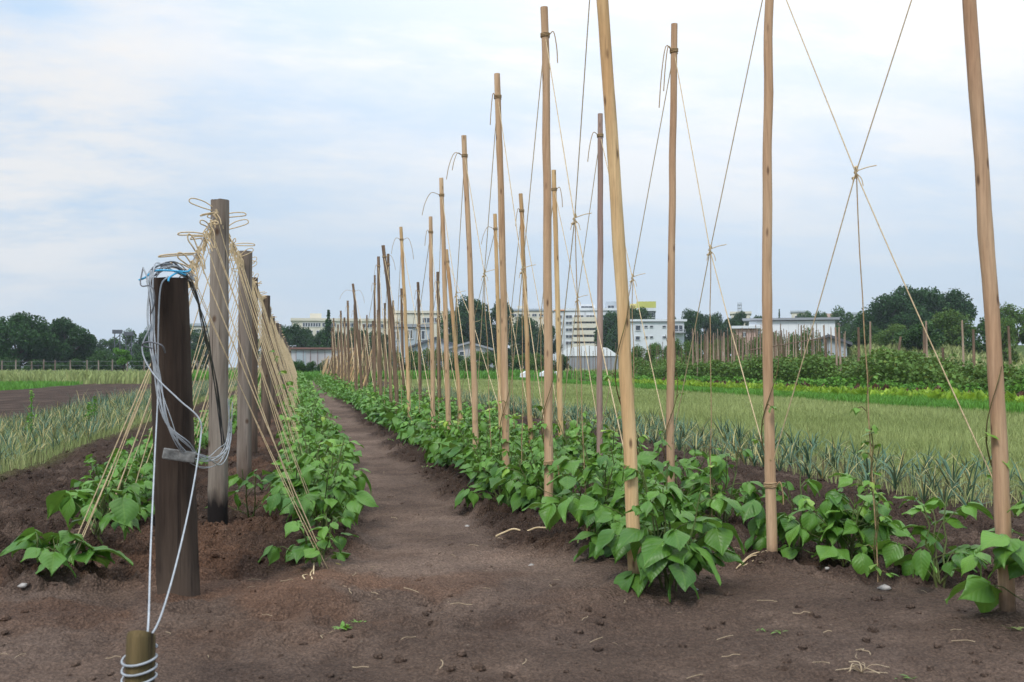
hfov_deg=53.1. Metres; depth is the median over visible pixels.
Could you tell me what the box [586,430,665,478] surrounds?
bean plant
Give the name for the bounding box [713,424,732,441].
leek plant
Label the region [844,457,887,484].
leek plant
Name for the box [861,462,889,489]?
leek plant
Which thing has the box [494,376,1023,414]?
green crop
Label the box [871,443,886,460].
leek plant
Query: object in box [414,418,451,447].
bean plant
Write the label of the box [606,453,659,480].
bean plant
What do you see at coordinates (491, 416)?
bean plant
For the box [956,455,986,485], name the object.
leek plant
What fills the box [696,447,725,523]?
climbing vine
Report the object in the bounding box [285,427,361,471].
bean plant
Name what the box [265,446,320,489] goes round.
bean plant
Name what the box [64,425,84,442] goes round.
onion plant
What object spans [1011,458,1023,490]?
leek plant
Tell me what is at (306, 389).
bean plant
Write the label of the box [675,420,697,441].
leek plant
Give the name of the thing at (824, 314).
broadleaf tree
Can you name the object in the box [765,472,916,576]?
bean plant
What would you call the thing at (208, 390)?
slanting twine
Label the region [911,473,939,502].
leek plant
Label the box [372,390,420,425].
bean plant
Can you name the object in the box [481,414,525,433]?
bean plant
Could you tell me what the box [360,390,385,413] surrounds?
bean plant
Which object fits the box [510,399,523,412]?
leek plant
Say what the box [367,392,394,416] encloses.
bean plant
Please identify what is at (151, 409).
slanting twine
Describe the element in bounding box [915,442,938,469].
leek plant
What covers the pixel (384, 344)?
crossed twine
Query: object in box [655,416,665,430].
leek plant
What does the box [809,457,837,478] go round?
leek plant
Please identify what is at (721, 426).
leek plant
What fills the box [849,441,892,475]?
leek plant
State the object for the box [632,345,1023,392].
tall beans
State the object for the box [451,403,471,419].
bean plant
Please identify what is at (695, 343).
garden pole
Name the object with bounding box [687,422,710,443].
leek plant
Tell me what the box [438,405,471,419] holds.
bean plant
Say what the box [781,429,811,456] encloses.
leek plant
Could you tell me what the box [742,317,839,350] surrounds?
white hall
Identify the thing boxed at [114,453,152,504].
bean plant
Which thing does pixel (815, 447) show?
leek plant
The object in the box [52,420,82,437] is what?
onion plant
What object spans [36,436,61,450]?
onion plant
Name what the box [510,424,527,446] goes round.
bean plant
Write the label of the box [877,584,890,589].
stone
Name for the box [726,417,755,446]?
leek plant
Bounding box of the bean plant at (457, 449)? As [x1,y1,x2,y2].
[448,415,525,473]
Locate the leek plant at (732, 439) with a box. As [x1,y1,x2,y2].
[713,425,743,453]
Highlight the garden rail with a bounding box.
[748,337,825,350]
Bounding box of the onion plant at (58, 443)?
[48,433,72,447]
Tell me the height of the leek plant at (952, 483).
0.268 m
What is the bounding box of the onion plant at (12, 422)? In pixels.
[6,415,19,427]
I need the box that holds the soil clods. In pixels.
[0,439,1023,681]
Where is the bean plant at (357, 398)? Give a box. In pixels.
[355,388,367,404]
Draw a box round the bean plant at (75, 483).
[70,454,129,509]
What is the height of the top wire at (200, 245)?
0.434 m
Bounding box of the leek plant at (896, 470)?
[883,451,905,473]
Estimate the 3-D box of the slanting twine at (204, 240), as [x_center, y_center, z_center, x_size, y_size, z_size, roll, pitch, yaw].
[-1.054,0.200,4.146,0.486,1.266,0.030,0,-1,-16]
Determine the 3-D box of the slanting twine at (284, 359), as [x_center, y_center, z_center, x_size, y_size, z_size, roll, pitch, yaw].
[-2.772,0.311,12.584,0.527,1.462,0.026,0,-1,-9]
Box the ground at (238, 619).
[0,345,1023,681]
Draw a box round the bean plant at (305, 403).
[278,401,338,431]
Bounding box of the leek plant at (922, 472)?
[905,462,932,488]
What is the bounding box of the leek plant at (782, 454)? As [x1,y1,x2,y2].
[775,443,795,461]
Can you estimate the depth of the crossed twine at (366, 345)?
16.53 m
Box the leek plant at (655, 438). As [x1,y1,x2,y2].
[645,426,664,443]
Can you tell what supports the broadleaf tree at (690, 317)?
on the ground at (238, 619)
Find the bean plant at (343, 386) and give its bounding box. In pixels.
[338,384,353,393]
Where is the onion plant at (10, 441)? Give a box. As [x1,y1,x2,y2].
[0,431,21,455]
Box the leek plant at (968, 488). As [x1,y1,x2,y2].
[934,458,991,501]
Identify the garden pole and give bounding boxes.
[692,334,694,365]
[695,328,696,361]
[697,336,697,379]
[704,334,705,375]
[724,332,724,361]
[727,331,727,360]
[738,329,739,358]
[742,330,743,360]
[773,332,775,358]
[780,324,780,357]
[795,330,796,356]
[801,325,802,356]
[816,324,816,355]
[824,339,826,377]
[834,327,837,370]
[838,327,841,370]
[857,327,859,367]
[869,321,871,357]
[898,337,901,349]
[923,328,925,357]
[925,321,927,357]
[961,320,964,366]
[972,329,975,367]
[1007,326,1011,372]
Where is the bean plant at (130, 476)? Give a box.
[73,454,154,522]
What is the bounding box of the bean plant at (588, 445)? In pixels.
[566,429,618,480]
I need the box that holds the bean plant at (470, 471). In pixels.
[459,435,527,490]
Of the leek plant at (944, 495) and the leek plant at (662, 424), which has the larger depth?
the leek plant at (662, 424)
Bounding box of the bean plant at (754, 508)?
[736,473,860,552]
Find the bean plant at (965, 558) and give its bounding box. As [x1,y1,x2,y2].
[872,489,992,587]
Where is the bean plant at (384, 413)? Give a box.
[380,398,414,428]
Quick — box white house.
[630,319,686,358]
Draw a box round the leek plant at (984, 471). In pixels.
[963,451,991,479]
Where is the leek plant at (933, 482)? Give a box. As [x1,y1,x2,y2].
[914,464,951,490]
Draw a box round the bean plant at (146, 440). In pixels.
[135,431,152,467]
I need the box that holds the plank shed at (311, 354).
[290,347,361,367]
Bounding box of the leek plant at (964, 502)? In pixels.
[940,470,991,505]
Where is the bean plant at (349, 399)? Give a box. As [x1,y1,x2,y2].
[343,390,366,403]
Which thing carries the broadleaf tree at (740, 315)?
on the ground at (238, 619)
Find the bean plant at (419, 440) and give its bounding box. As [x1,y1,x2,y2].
[411,418,465,446]
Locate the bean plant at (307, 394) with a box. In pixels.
[296,389,323,401]
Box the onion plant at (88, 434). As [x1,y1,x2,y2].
[80,421,98,437]
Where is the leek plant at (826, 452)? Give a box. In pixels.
[814,442,842,461]
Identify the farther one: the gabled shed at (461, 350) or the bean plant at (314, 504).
the gabled shed at (461, 350)
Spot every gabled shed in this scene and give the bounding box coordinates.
[408,337,452,367]
[449,342,492,365]
[813,334,851,356]
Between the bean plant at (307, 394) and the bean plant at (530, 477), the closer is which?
the bean plant at (530, 477)
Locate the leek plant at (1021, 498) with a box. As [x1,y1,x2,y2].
[1014,491,1023,510]
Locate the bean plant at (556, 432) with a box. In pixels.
[536,425,581,446]
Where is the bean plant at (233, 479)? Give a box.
[205,469,275,517]
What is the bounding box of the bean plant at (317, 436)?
[282,430,353,471]
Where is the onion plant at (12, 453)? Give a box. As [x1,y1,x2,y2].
[1,441,39,463]
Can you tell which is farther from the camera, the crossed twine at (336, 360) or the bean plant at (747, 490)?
the crossed twine at (336, 360)
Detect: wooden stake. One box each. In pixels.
[330,328,332,373]
[333,318,335,378]
[337,324,339,381]
[338,311,342,380]
[342,284,364,393]
[342,317,346,383]
[345,301,349,386]
[352,311,357,390]
[359,319,360,349]
[361,324,364,379]
[366,315,368,385]
[370,321,373,387]
[371,275,375,399]
[374,256,382,394]
[377,331,378,387]
[381,245,398,413]
[382,303,386,387]
[387,254,392,401]
[391,227,413,422]
[392,300,394,384]
[399,288,404,397]
[414,282,421,400]
[422,178,450,428]
[425,216,435,427]
[433,272,440,402]
[446,135,478,448]
[446,249,462,423]
[481,214,501,427]
[490,73,509,467]
[515,193,532,447]
[540,6,558,496]
[552,170,563,436]
[587,113,603,457]
[596,0,640,573]
[659,23,677,496]
[762,0,783,552]
[962,0,1023,611]
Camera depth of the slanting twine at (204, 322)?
5.50 m
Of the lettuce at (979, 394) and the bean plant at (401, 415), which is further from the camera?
the lettuce at (979, 394)
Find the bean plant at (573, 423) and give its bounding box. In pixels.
[543,411,596,468]
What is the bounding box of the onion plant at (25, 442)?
[17,433,32,451]
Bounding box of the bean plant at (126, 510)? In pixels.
[46,481,140,543]
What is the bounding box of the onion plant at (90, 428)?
[78,415,99,439]
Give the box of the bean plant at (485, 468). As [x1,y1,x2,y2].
[454,443,527,508]
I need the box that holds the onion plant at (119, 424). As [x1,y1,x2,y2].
[115,412,126,428]
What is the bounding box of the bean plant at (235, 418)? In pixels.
[228,408,236,423]
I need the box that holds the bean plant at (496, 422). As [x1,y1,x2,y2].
[480,417,498,434]
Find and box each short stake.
[125,630,155,681]
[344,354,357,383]
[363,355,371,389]
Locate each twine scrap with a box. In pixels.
[302,562,314,578]
[736,550,766,568]
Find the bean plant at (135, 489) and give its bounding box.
[66,466,153,516]
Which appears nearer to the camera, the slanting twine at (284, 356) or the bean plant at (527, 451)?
the bean plant at (527, 451)
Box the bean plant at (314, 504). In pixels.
[261,437,378,531]
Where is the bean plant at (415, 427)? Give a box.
[400,413,419,438]
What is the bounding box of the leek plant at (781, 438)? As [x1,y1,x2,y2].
[775,427,794,447]
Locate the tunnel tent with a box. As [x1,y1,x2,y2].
[561,345,617,370]
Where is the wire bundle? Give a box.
[140,261,232,468]
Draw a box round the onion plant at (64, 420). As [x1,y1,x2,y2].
[54,412,72,428]
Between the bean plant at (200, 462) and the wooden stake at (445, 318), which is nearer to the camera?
the bean plant at (200, 462)
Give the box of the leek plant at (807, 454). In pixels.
[798,433,823,467]
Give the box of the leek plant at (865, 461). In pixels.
[851,447,876,468]
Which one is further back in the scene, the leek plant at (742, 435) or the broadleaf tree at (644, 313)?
the broadleaf tree at (644, 313)
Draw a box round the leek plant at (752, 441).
[743,430,763,449]
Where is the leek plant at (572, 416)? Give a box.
[566,406,586,421]
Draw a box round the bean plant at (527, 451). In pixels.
[522,439,534,463]
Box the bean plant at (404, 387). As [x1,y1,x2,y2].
[392,384,412,398]
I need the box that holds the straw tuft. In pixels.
[836,661,889,673]
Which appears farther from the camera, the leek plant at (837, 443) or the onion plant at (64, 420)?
the onion plant at (64, 420)
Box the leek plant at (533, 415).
[532,400,539,418]
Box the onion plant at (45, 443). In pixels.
[30,432,56,453]
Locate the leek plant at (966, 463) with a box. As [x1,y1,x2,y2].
[949,447,986,476]
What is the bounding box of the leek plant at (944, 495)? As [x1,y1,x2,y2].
[917,468,976,507]
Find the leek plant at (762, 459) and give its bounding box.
[745,442,785,466]
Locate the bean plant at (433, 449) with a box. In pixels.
[420,420,478,469]
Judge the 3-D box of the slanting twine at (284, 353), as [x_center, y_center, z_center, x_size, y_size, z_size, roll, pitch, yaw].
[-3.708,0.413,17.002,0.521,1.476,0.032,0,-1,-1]
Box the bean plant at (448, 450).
[440,425,501,467]
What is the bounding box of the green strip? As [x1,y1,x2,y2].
[0,380,82,389]
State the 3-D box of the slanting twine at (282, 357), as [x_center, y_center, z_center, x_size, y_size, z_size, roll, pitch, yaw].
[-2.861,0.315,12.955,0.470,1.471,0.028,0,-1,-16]
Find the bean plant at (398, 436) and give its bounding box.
[396,421,416,441]
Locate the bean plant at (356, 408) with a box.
[352,395,367,410]
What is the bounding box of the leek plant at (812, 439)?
[800,428,825,453]
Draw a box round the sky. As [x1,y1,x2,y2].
[0,0,1023,366]
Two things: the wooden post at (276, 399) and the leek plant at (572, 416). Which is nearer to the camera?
the leek plant at (572, 416)
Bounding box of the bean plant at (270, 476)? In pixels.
[262,443,345,486]
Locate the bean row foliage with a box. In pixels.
[258,370,376,399]
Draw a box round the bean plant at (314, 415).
[283,406,329,426]
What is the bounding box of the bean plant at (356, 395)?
[350,390,363,406]
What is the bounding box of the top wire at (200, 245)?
[179,218,239,277]
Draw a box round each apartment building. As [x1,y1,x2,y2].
[190,323,208,367]
[291,313,398,350]
[387,306,442,336]
[509,306,552,367]
[552,301,629,359]
[637,301,655,359]
[730,302,751,325]
[790,310,838,317]
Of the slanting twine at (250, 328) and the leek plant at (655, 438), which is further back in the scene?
the leek plant at (655, 438)
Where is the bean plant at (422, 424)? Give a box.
[403,412,455,444]
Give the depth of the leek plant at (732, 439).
8.80 m
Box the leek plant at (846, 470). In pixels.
[825,449,862,475]
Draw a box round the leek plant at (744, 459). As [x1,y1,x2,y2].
[725,431,758,463]
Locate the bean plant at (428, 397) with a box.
[426,394,454,407]
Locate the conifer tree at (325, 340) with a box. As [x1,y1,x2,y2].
[319,310,336,347]
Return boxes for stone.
[17,583,26,587]
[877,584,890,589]
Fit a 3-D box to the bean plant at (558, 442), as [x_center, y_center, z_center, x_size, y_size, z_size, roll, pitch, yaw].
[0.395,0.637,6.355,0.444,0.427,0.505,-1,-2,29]
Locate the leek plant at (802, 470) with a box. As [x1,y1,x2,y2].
[784,451,821,474]
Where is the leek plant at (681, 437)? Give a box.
[674,425,689,446]
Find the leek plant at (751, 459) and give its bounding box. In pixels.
[743,433,761,465]
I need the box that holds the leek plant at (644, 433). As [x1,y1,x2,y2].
[636,422,655,440]
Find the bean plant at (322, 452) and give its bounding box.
[283,437,358,490]
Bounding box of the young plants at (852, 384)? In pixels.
[585,371,1023,393]
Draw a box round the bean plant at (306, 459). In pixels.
[262,439,355,511]
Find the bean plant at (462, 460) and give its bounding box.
[454,435,512,476]
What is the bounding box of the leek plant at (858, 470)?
[835,447,865,475]
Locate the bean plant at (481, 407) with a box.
[460,401,497,430]
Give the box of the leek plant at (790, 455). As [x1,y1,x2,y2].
[779,431,801,464]
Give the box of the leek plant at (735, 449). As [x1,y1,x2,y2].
[727,433,747,459]
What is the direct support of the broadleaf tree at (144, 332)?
on the ground at (238, 619)
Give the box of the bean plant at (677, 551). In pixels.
[594,462,744,601]
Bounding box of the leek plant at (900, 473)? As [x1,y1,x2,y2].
[869,449,919,483]
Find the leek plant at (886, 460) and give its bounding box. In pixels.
[874,445,899,472]
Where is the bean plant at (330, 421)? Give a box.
[286,413,337,431]
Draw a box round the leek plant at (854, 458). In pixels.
[843,444,861,468]
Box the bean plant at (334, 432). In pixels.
[283,411,344,434]
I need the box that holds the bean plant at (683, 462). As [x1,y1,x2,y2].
[643,445,728,511]
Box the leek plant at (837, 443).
[822,427,854,453]
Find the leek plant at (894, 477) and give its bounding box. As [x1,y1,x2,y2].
[877,450,928,490]
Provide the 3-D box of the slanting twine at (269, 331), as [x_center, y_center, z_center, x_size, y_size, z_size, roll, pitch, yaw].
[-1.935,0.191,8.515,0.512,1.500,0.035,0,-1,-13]
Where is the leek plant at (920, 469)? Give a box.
[907,452,932,476]
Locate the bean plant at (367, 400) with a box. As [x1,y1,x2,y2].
[360,389,383,408]
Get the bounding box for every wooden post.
[149,277,199,596]
[207,198,228,524]
[237,250,251,478]
[252,277,257,452]
[261,295,269,435]
[270,309,270,422]
[271,316,274,415]
[275,323,278,409]
[279,324,281,402]
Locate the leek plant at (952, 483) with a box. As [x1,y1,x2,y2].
[930,456,967,497]
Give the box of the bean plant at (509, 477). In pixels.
[491,449,584,512]
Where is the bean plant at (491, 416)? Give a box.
[463,406,513,433]
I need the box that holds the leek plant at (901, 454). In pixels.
[893,445,919,465]
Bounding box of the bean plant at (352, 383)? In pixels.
[345,379,369,395]
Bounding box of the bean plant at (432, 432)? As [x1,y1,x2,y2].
[416,404,472,452]
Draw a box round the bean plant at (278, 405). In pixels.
[276,393,321,413]
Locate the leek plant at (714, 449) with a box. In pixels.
[706,432,724,454]
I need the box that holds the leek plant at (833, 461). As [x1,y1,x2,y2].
[820,448,840,470]
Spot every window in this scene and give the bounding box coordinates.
[362,324,382,327]
[408,329,412,338]
[417,330,425,339]
[422,317,436,322]
[635,325,640,330]
[675,325,682,331]
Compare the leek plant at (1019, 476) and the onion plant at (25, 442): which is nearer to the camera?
the leek plant at (1019, 476)
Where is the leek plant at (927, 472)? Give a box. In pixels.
[917,455,938,482]
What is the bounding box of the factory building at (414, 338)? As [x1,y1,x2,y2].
[395,324,429,365]
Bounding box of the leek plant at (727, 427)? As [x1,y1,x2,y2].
[721,417,733,434]
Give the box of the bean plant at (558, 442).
[531,412,617,468]
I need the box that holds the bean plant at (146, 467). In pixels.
[110,457,152,499]
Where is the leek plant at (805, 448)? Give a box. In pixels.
[796,441,816,456]
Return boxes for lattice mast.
[112,330,121,364]
[124,332,133,368]
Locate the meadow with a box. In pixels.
[382,378,1023,489]
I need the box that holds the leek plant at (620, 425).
[617,410,622,435]
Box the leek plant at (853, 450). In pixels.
[843,433,869,457]
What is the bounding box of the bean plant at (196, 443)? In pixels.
[194,420,207,444]
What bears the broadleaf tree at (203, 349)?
on the ground at (238, 619)
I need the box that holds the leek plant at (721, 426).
[713,418,728,433]
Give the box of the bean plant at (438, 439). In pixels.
[422,428,472,465]
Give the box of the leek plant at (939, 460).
[920,444,953,473]
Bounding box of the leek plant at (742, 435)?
[731,421,756,441]
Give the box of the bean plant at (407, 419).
[393,407,413,432]
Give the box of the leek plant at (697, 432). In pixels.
[684,426,704,438]
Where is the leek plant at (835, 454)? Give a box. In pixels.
[821,444,844,459]
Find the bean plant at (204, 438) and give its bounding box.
[194,418,207,447]
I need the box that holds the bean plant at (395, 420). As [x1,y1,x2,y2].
[383,399,427,428]
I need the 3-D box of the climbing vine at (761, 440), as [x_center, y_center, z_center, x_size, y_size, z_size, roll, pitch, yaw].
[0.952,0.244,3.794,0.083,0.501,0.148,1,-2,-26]
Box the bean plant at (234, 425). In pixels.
[203,410,236,428]
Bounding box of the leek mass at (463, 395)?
[411,384,543,403]
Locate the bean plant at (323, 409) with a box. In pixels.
[295,393,329,413]
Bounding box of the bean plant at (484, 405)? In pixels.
[456,400,497,429]
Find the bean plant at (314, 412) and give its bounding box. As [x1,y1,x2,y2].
[276,400,319,437]
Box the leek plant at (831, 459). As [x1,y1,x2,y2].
[814,440,849,470]
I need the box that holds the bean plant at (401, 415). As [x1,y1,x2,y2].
[388,403,423,432]
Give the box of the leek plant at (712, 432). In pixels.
[706,423,719,441]
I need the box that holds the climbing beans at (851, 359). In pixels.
[631,347,986,371]
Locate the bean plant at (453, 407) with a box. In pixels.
[439,401,468,422]
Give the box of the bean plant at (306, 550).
[258,512,358,565]
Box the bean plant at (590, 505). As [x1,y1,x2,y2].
[569,462,696,561]
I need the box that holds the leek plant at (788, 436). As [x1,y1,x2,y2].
[780,424,806,447]
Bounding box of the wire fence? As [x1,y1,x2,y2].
[0,359,204,370]
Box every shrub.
[0,357,21,369]
[21,359,53,369]
[52,359,85,369]
[83,349,107,369]
[99,353,126,369]
[126,350,150,369]
[191,349,205,369]
[295,359,310,371]
[303,361,316,371]
[314,360,328,371]
[362,354,384,370]
[382,351,400,370]
[397,349,417,370]
[412,348,436,370]
[435,349,451,369]
[449,353,470,370]
[458,350,489,371]
[481,350,496,371]
[508,354,521,369]
[514,352,533,369]
[530,352,543,370]
[543,354,573,370]
[631,344,643,367]
[641,343,657,364]
[648,342,665,360]
[675,336,688,360]
[679,339,702,360]
[690,340,711,362]
[711,336,732,359]
[726,333,737,356]
[737,335,758,359]
[749,334,761,356]
[758,330,776,354]
[774,332,791,355]
[784,334,798,356]
[790,333,810,356]
[799,326,823,357]
[849,323,881,346]
[868,323,907,346]
[892,320,945,350]
[929,307,976,346]
[958,311,1017,351]
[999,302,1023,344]
[1000,314,1019,361]
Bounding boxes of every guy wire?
[141,267,201,632]
[147,276,168,631]
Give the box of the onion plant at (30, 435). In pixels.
[21,423,35,447]
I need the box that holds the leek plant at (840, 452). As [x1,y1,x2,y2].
[827,440,853,456]
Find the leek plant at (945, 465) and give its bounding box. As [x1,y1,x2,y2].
[928,443,975,481]
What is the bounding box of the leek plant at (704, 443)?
[692,428,713,448]
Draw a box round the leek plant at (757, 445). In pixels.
[749,431,761,457]
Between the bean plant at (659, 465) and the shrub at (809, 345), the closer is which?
the bean plant at (659, 465)
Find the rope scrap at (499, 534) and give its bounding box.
[495,527,545,536]
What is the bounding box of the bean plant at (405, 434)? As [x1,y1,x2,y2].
[400,410,441,442]
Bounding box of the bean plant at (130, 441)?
[94,437,152,478]
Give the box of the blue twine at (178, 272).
[138,268,190,281]
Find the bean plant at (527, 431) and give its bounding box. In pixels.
[509,421,543,459]
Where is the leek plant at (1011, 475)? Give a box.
[979,460,1023,481]
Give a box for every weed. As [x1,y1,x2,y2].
[25,390,36,439]
[84,401,92,420]
[89,396,98,416]
[334,621,349,629]
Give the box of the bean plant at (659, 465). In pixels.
[608,429,686,524]
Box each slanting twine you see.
[69,252,197,564]
[74,233,205,541]
[90,230,213,529]
[109,219,218,509]
[125,214,210,481]
[135,198,223,482]
[140,219,248,479]
[158,249,322,556]
[170,262,327,568]
[190,233,308,535]
[192,236,232,364]
[192,243,254,372]
[192,249,238,386]
[193,248,243,385]
[193,255,243,399]
[193,272,238,410]
[194,260,254,435]
[195,281,252,442]
[196,272,253,451]
[197,298,237,426]
[199,219,320,521]
[200,209,296,492]
[200,281,256,427]
[229,212,292,471]
[229,233,292,444]
[229,238,298,450]
[229,242,302,452]
[229,244,298,438]
[230,260,297,432]
[235,248,286,401]
[237,250,295,448]
[252,257,298,423]
[252,261,294,434]
[252,278,290,412]
[252,285,296,425]
[253,273,300,424]
[253,282,296,419]
[258,283,300,420]
[258,285,296,405]
[260,295,294,404]
[262,297,285,375]
[270,317,297,402]
[270,318,299,402]
[270,322,297,404]
[272,319,296,392]
[275,322,299,397]
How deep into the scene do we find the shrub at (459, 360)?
79.69 m
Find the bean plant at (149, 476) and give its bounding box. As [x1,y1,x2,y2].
[110,455,152,481]
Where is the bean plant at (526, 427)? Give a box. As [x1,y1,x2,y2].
[513,421,541,442]
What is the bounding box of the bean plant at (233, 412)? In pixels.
[230,402,236,423]
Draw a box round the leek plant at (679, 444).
[674,425,694,450]
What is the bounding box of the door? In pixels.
[296,351,305,364]
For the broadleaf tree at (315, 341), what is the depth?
137.33 m
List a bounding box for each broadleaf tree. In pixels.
[0,311,60,369]
[25,326,56,365]
[45,316,98,368]
[85,335,111,357]
[107,337,128,367]
[113,348,131,371]
[118,328,149,369]
[138,326,149,350]
[190,324,202,355]
[192,329,208,369]
[258,338,261,366]
[282,323,308,346]
[302,327,320,343]
[306,328,324,346]
[335,330,350,347]
[346,327,370,352]
[361,331,387,367]
[440,309,458,341]
[448,294,496,356]
[482,302,513,364]
[508,314,538,362]
[529,323,562,364]
[593,310,616,347]
[605,322,617,353]
[630,304,654,318]
[681,308,706,352]
[702,312,726,350]
[720,317,742,342]
[733,310,747,325]
[796,310,813,317]
[813,311,827,316]
[830,305,854,340]
[845,317,857,340]
[853,293,932,342]
[887,284,947,338]
[929,287,977,335]
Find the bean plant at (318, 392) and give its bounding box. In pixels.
[300,385,322,396]
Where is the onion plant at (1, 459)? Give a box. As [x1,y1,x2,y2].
[0,448,8,471]
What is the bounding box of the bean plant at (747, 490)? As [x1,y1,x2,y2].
[665,445,788,521]
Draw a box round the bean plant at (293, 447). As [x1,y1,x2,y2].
[280,440,345,492]
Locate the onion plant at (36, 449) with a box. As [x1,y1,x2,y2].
[26,441,47,457]
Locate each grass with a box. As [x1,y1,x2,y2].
[0,368,229,383]
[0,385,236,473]
[192,368,637,380]
[555,340,1023,385]
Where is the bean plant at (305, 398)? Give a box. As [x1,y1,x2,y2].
[288,396,322,413]
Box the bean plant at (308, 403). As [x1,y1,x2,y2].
[293,397,322,414]
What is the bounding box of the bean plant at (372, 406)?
[365,396,386,421]
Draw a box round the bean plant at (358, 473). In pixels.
[292,452,370,491]
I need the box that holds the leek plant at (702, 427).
[692,419,712,433]
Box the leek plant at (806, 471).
[794,449,833,478]
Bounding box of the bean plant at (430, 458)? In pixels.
[424,419,471,466]
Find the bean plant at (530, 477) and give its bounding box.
[511,446,580,508]
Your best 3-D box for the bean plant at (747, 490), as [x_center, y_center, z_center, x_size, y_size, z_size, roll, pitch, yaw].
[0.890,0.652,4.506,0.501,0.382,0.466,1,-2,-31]
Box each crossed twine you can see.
[332,337,333,376]
[334,330,337,379]
[338,333,340,371]
[341,323,343,380]
[344,323,346,374]
[348,311,353,379]
[354,290,373,387]
[355,323,358,380]
[375,295,381,391]
[379,274,388,402]
[385,256,406,415]
[388,267,391,390]
[393,308,401,389]
[402,243,429,412]
[402,300,417,387]
[418,291,436,407]
[431,226,444,427]
[438,285,456,396]
[442,186,471,438]
[448,236,497,403]
[465,122,501,452]
[496,229,526,410]
[498,69,543,463]
[522,214,556,432]
[545,0,622,538]
[555,153,597,424]
[600,73,669,429]
[671,0,762,517]
[773,0,992,581]
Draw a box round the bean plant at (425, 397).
[418,392,437,406]
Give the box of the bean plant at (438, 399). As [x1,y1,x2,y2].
[435,397,463,416]
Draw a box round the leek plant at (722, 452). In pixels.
[708,438,731,454]
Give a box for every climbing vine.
[267,349,310,438]
[274,356,305,422]
[282,378,304,424]
[282,412,302,456]
[484,419,498,458]
[490,369,512,446]
[510,410,519,435]
[521,433,531,470]
[532,357,554,454]
[572,438,593,542]
[603,300,647,454]
[653,335,684,460]
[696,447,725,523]
[752,340,778,451]
[849,369,897,581]
[979,366,1023,516]
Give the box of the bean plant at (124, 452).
[106,428,151,461]
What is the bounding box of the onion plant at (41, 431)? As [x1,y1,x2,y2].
[24,420,54,443]
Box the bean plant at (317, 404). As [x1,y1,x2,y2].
[292,398,332,423]
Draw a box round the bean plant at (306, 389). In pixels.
[288,387,312,398]
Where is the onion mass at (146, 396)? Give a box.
[64,376,236,408]
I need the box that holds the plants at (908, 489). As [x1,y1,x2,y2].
[387,383,1023,507]
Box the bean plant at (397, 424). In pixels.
[388,401,430,430]
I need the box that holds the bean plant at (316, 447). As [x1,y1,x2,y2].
[297,436,358,466]
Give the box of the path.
[263,380,625,606]
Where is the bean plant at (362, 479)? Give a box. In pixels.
[286,450,371,526]
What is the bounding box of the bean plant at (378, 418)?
[370,397,406,424]
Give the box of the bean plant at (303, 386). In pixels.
[291,380,313,394]
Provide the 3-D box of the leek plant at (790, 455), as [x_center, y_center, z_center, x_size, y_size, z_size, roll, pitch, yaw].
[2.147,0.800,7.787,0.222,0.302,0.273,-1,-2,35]
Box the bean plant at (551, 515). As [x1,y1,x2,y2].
[522,446,671,533]
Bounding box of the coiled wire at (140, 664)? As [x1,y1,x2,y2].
[120,644,157,681]
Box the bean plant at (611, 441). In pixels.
[590,430,622,479]
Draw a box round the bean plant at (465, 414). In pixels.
[462,412,496,433]
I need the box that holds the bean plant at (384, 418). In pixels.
[378,398,417,426]
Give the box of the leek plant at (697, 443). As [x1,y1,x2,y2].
[677,433,708,448]
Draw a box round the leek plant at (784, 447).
[775,436,791,451]
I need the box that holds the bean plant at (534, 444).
[526,439,570,462]
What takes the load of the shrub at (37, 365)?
on the ground at (238, 619)
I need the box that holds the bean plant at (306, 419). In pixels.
[279,411,329,439]
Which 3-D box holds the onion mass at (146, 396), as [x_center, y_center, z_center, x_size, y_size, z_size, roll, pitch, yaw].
[-9.082,1.286,29.444,2.082,0.382,26.907,0,-1,-12]
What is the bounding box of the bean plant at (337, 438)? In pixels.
[279,422,348,460]
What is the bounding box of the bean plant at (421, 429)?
[418,423,437,447]
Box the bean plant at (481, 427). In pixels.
[430,409,499,461]
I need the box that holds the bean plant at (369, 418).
[364,398,385,421]
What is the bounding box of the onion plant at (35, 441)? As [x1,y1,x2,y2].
[21,427,46,454]
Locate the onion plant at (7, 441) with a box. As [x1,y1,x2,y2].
[0,432,20,448]
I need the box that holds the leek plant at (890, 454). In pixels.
[877,443,905,464]
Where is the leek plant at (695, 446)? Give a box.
[684,427,704,453]
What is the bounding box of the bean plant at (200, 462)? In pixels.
[194,429,207,464]
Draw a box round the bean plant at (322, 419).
[274,416,343,458]
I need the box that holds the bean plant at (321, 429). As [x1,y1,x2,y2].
[292,423,351,439]
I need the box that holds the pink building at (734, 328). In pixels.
[731,326,760,342]
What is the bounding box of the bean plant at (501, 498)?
[484,457,563,508]
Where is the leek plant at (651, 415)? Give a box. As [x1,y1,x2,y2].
[643,407,659,420]
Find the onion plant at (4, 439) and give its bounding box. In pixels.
[0,426,11,449]
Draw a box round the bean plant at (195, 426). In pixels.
[194,419,206,452]
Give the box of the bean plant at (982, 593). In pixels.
[945,491,1023,612]
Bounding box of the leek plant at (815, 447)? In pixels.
[804,433,826,452]
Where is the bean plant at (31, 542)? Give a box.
[0,527,132,577]
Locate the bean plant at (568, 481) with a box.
[520,448,624,519]
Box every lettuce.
[727,382,737,387]
[755,381,762,388]
[777,382,785,387]
[805,386,818,391]
[817,386,825,392]
[827,386,840,394]
[839,385,850,394]
[850,387,859,394]
[855,386,870,395]
[866,389,879,394]
[877,383,889,389]
[880,388,895,395]
[890,385,898,391]
[892,386,906,396]
[911,388,930,396]
[918,388,933,396]
[924,389,945,399]
[936,393,946,400]
[946,387,960,399]
[958,390,971,399]
[961,391,974,400]
[972,389,986,401]
[1005,389,1015,398]
[1007,396,1014,404]
[1012,395,1023,403]
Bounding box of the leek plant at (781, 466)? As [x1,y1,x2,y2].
[756,446,800,470]

